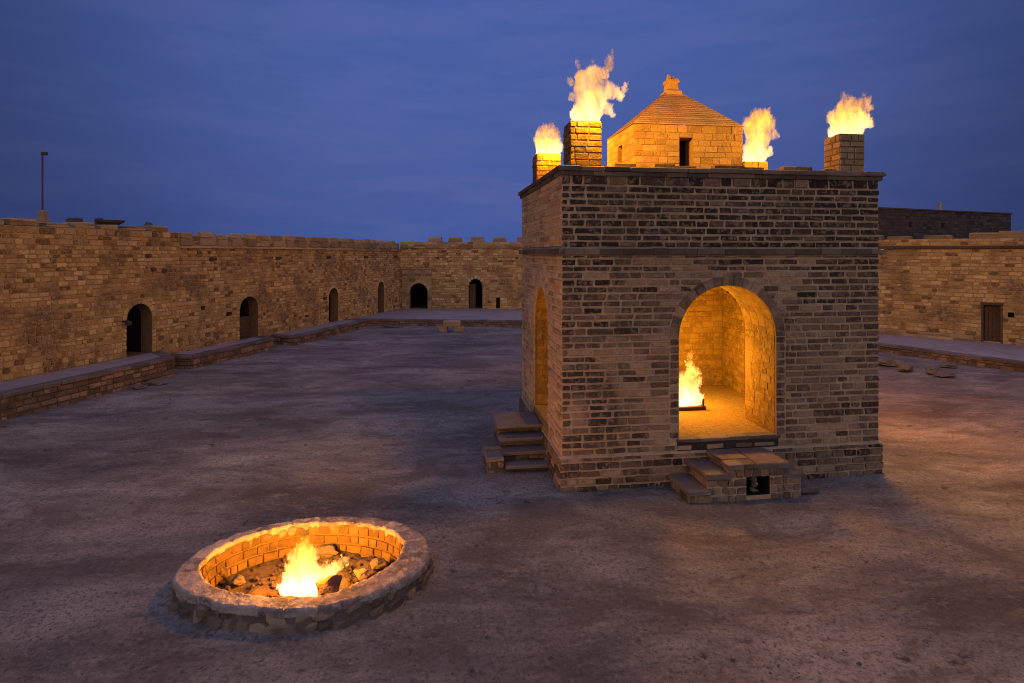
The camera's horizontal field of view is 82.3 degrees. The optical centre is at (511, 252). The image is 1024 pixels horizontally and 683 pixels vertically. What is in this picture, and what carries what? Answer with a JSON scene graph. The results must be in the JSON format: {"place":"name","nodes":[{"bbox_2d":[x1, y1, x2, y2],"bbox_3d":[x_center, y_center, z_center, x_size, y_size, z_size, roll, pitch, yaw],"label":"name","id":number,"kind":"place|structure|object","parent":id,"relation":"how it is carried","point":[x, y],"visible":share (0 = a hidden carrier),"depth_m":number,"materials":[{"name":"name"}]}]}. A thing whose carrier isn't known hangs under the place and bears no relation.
{"place":"outdoors","nodes":[
{"label":"outdoors","id":0,"kind":"place"},
{"bbox_2d":[439,320,464,331],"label":"steps","id":1,"kind":"structure","parent":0,"point":[456,325],"depth_m":28.91,"materials":[{"name":"grey stone"}]},
{"bbox_2d":[0,325,1023,682],"bbox_3d":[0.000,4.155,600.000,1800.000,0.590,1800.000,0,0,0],"label":"ground","id":2,"kind":"structure","parent":0,"point":[624,585],"depth_m":8.11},
{"bbox_2d":[0,351,174,420],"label":"stone platform","id":3,"kind":"structure","parent":2,"relation":"on","point":[23,396],"depth_m":15.68,"materials":[{"name":"beige stone"}]},
{"bbox_2d":[131,384,147,388],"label":"stone","id":4,"kind":"object","parent":2,"relation":"on","point":[141,386],"visible":1,"depth_m":16.82,"materials":[{"name":"grey stone"}]},
{"bbox_2d":[146,379,167,385],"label":"stone","id":5,"kind":"object","parent":2,"relation":"on","point":[154,382],"visible":1,"depth_m":17.21,"materials":[{"name":"grey stone"}]},
{"bbox_2d":[0,218,400,381],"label":"courtyard wall","id":6,"kind":"structure","parent":2,"relation":"on","point":[74,294],"depth_m":19.73,"materials":[{"name":"stone"}]},
{"bbox_2d":[36,152,49,221],"bbox_3d":[-13.362,-1.796,16.670,0.280,2.155,0.247,0,0,0],"label":"lamp pole","id":7,"kind":"object","parent":6,"relation":"on","point":[42,215],"visible":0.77,"depth_m":16.63,"materials":[{"name":"metal"}]},
{"bbox_2d":[66,218,82,221],"bbox_3d":[-12.998,-0.879,17.488,0.426,0.334,0.330,0,0,0],"label":"roof box","id":8,"kind":"object","parent":6,"relation":"on","point":[74,219],"visible":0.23,"depth_m":17.34,"materials":[{"name":"stone"}]},
{"bbox_2d":[94,218,124,224],"bbox_3d":[-12.775,-0.907,18.590,0.886,0.400,0.799,0,0,0],"label":"stone","id":9,"kind":"object","parent":6,"relation":"on","point":[99,221],"visible":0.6,"depth_m":18.39,"materials":[{"name":"brown stone"}]},
{"bbox_2d":[240,316,250,337],"bbox_3d":[-11.093,3.055,24.040,0.070,0.870,1.060,0,0,14],"label":"door","id":10,"kind":"structure","parent":6,"relation":"in","point":[245,321],"depth_m":24.21,"materials":[{"name":"brown wood"}]},
{"bbox_2d":[170,336,274,368],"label":"stone platform","id":11,"kind":"structure","parent":2,"relation":"on","point":[201,357],"depth_m":21.34,"materials":[{"name":"stone"}]},
{"bbox_2d":[168,516,433,635],"bbox_3d":[-2.428,4.019,7.070,2.976,0.763,2.245,0,0,0],"label":"fire pit","id":12,"kind":"object","parent":2,"relation":"on","point":[198,592],"visible":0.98,"depth_m":7.06,"materials":[{"name":"stone"}]},
{"bbox_2d":[218,567,227,579],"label":"rock","id":13,"kind":"object","parent":12,"relation":"in","point":[223,573],"visible":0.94,"depth_m":7.23,"materials":[{"name":"stone"}]},
{"bbox_2d":[230,574,245,585],"bbox_3d":[-3.359,3.986,7.151,0.170,0.112,0.141,0,0,23],"label":"rock","id":14,"kind":"object","parent":12,"relation":"in","point":[237,580],"visible":1,"depth_m":7.12,"materials":[{"name":"stone"}]},
{"bbox_2d":[220,554,381,598],"bbox_3d":[-2.536,4.057,7.071,2.103,0.148,1.663,0,0,0],"label":"rubble","id":15,"kind":"object","parent":12,"relation":"in","point":[295,583],"visible":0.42,"depth_m":7.32,"materials":[{"name":"stone"}]},
{"bbox_2d":[369,557,386,570],"bbox_3d":[-1.705,3.962,7.471,0.213,0.160,0.187,0,0,-18],"label":"rock","id":16,"kind":"object","parent":15,"relation":"on","point":[377,564],"visible":0.97,"depth_m":7.41,"materials":[{"name":"stone"}]},
{"bbox_2d":[316,544,338,558],"bbox_3d":[-2.458,3.984,7.818,0.316,0.189,0.115,0,0,0],"label":"rock","id":17,"kind":"object","parent":12,"relation":"in","point":[327,551],"visible":1,"depth_m":7.78,"materials":[{"name":"stone"}]},
{"bbox_2d":[315,574,341,595],"bbox_3d":[-2.163,3.918,6.894,0.320,0.295,0.279,0,0,0],"label":"rock","id":18,"kind":"object","parent":12,"relation":"in","point":[329,584],"visible":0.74,"depth_m":6.82,"materials":[{"name":"stone"}]},
{"bbox_2d":[353,568,373,580],"bbox_3d":[-1.849,3.990,7.279,0.226,0.162,0.184,0,0,41],"label":"rock","id":19,"kind":"object","parent":12,"relation":"in","point":[362,574],"visible":0.9,"depth_m":7.23,"materials":[{"name":"stone"}]},
{"bbox_2d":[269,319,366,344],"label":"stone platform","id":20,"kind":"structure","parent":2,"relation":"on","point":[307,334],"depth_m":26.91,"materials":[{"name":"stone"}]},
{"bbox_2d":[382,323,403,327],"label":"stone","id":21,"kind":"object","parent":2,"relation":"on","point":[394,325],"visible":1,"depth_m":30.73,"materials":[{"name":"grey stone"}]},
{"bbox_2d":[354,309,521,326],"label":"stone platform","id":22,"kind":"structure","parent":2,"relation":"on","point":[470,317],"depth_m":32.63,"materials":[{"name":"stone"}]},
{"bbox_2d":[400,237,521,308],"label":"courtyard wall","id":23,"kind":"structure","parent":2,"relation":"on","point":[458,273],"depth_m":37.61,"materials":[{"name":"stone"}]},
{"bbox_2d":[469,284,475,307],"bbox_3d":[-2.563,2.780,38.034,0.400,1.560,0.076,0,0,0],"label":"door","id":24,"kind":"structure","parent":23,"relation":"in","point":[472,287],"depth_m":38.03,"materials":[{"name":"brown wood"}]},
{"bbox_2d":[0,347,1023,682],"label":"pebbles","id":25,"kind":"object","parent":2,"relation":"on","point":[704,657],"visible":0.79,"depth_m":6.89,"materials":[{"name":"grey stone"}]},
{"bbox_2d":[482,412,547,472],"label":"stone stairs","id":26,"kind":"structure","parent":2,"relation":"on","point":[514,442],"depth_m":10.90,"materials":[{"name":"beige stone"}]},
{"bbox_2d":[518,74,885,491],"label":"fire temple","id":27,"kind":"structure","parent":2,"relation":"on","point":[676,251],"depth_m":10.18,"materials":[{"name":"brick"}]},
{"bbox_2d":[679,398,705,410],"bbox_3d":[3.434,3.039,11.823,0.900,0.218,0.240,0,0,-8],"label":"fire tray","id":28,"kind":"object","parent":27,"relation":"on","point":[684,407],"visible":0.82,"depth_m":11.76,"materials":[{"name":"metal"}]},
{"bbox_2d":[668,447,820,502],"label":"stone stairs","id":29,"kind":"structure","parent":2,"relation":"on","point":[735,474],"depth_m":9.36,"materials":[{"name":"stone"}]},
{"bbox_2d":[878,359,896,365],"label":"stone","id":30,"kind":"object","parent":2,"relation":"on","point":[887,362],"visible":0.76,"depth_m":20.09,"materials":[{"name":"brown stone"}]},
{"bbox_2d":[895,362,912,371],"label":"stone","id":31,"kind":"object","parent":2,"relation":"on","point":[904,367],"visible":1,"depth_m":19.15,"materials":[{"name":"brown stone"}]},
{"bbox_2d":[926,365,938,374],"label":"stone","id":32,"kind":"object","parent":2,"relation":"on","point":[932,369],"visible":0.77,"depth_m":18.80,"materials":[{"name":"brown stone"}]},
{"bbox_2d":[933,370,956,377],"bbox_3d":[13.655,3.818,18.435,0.850,0.204,0.401,0,0,0],"label":"stone","id":33,"kind":"object","parent":2,"relation":"on","point":[941,373],"visible":1,"depth_m":18.36,"materials":[{"name":"stone"}]},
{"bbox_2d":[878,202,1012,239],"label":"brick building","id":34,"kind":"structure","parent":2,"relation":"on","point":[914,223],"depth_m":32.92,"materials":[{"name":"grey brick"}]},
{"bbox_2d":[939,363,957,367],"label":"stone","id":35,"kind":"object","parent":2,"relation":"on","point":[950,365],"visible":1,"depth_m":19.91,"materials":[{"name":"stone"}]},
{"bbox_2d":[878,230,1023,345],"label":"courtyard wall","id":36,"kind":"structure","parent":2,"relation":"on","point":[950,287],"depth_m":24.46,"materials":[{"name":"stone"}]},
{"bbox_2d":[984,305,999,340],"bbox_3d":[19.489,2.835,23.755,0.070,1.450,0.520,0,0,-44],"label":"door","id":37,"kind":"structure","parent":36,"relation":"in","point":[992,312],"depth_m":23.76,"materials":[{"name":"brown wood"}]},
{"bbox_2d":[878,334,1023,371],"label":"stone platform","id":38,"kind":"structure","parent":2,"relation":"on","point":[1003,356],"depth_m":21.87,"materials":[{"name":"stone"}]},
{"bbox_2d":[0,0,1023,248],"label":"sky","id":39,"kind":"structure","parent":0,"point":[398,121],"materials":[{"name":"blue"}]}
]}

